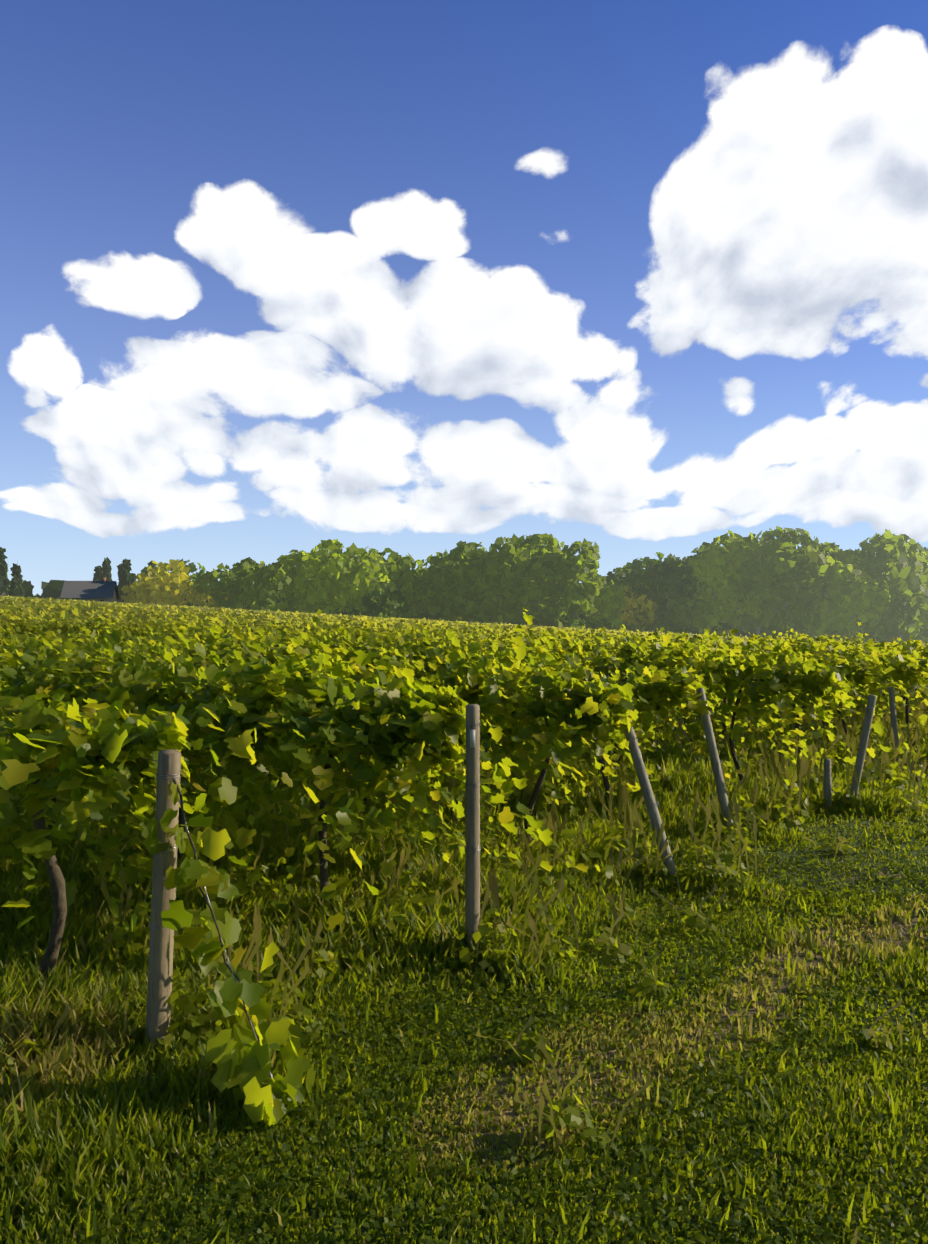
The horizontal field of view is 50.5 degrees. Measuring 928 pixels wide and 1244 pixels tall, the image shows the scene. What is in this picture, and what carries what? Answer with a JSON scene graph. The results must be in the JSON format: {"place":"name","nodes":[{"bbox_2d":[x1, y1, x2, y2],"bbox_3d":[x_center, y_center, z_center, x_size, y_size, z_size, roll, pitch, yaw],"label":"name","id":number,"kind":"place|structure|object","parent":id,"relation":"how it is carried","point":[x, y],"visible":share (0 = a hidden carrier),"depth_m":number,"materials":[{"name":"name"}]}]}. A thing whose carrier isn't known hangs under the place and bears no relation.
{"place":"outdoors","nodes":[
{"label":"outdoors","id":0,"kind":"place"},
{"bbox_2d":[0,0,927,595],"label":"sky","id":1,"kind":"structure","parent":0,"point":[634,279],"materials":[{"name":"blue"}]},
{"bbox_2d":[0,641,927,1243],"bbox_3d":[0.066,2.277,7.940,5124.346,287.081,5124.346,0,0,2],"label":"ground","id":2,"kind":"structure","parent":0,"point":[503,1091],"depth_m":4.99,"materials":[{"name":"green plant"}]},
{"bbox_2d":[64,590,116,601],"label":"house walls","id":3,"kind":"structure","parent":2,"relation":"on","point":[114,598],"depth_m":210.85,"materials":[{"name":"grey"}]},
{"bbox_2d":[60,581,119,598],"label":"house roof","id":4,"kind":"structure","parent":3,"relation":"on","point":[88,589],"depth_m":212.06,"materials":[{"name":"grey"}]},
{"bbox_2d":[144,777,315,1126],"bbox_3d":[-1.193,1.518,4.825,1.184,1.533,0.495,0,0,40],"label":"trailing shoot","id":5,"kind":"object","parent":2,"relation":"on","point":[245,1065],"depth_m":4.75,"materials":[{"name":"green plant"}]},
{"bbox_2d":[0,595,924,647],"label":"vineyard","id":6,"kind":"object","parent":2,"relation":"on","point":[71,611],"visible":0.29,"depth_m":50.82,"materials":[{"name":"green plant"}]},
{"bbox_2d":[0,526,927,644],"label":"tree line","id":7,"kind":"object","parent":2,"relation":"on","point":[751,573],"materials":[{"name":"green plant"}]},
{"bbox_2d":[0,609,927,748],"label":"vineyard rows","id":8,"kind":"object","parent":2,"relation":"on","point":[864,665],"visible":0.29,"depth_m":19.95,"materials":[{"name":"green plant"}]},
{"bbox_2d":[32,638,925,983],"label":"vine trunks","id":9,"kind":"object","parent":2,"relation":"on","point":[60,910],"visible":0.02,"depth_m":7.50,"materials":[{"name":"brown plant"}]},
{"bbox_2d":[0,606,925,941],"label":"vine leaves","id":10,"kind":"object","parent":9,"relation":"on","point":[80,730],"visible":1,"depth_m":7.66,"materials":[{"name":"green plant"}]},
{"bbox_2d":[145,687,898,1049],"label":"wooden posts","id":11,"kind":"object","parent":2,"relation":"on","point":[161,947],"visible":0.77,"depth_m":6.52,"materials":[{"name":"grey wood"}]},
{"bbox_2d":[470,730,474,747],"bbox_3d":[0.057,0.772,6.516,0.036,0.120,0.004,0,0,2],"label":"metal tag","id":12,"kind":"object","parent":11,"relation":"attached to","point":[472,738],"visible":1,"depth_m":6.51,"materials":[{"name":"grey metal"}]},
{"bbox_2d":[139,638,923,1077],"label":"trellis wires","id":13,"kind":"object","parent":11,"relation":"attached to","point":[467,848],"visible":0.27,"depth_m":5.20,"materials":[{"name":"grey metal"}]}
]}

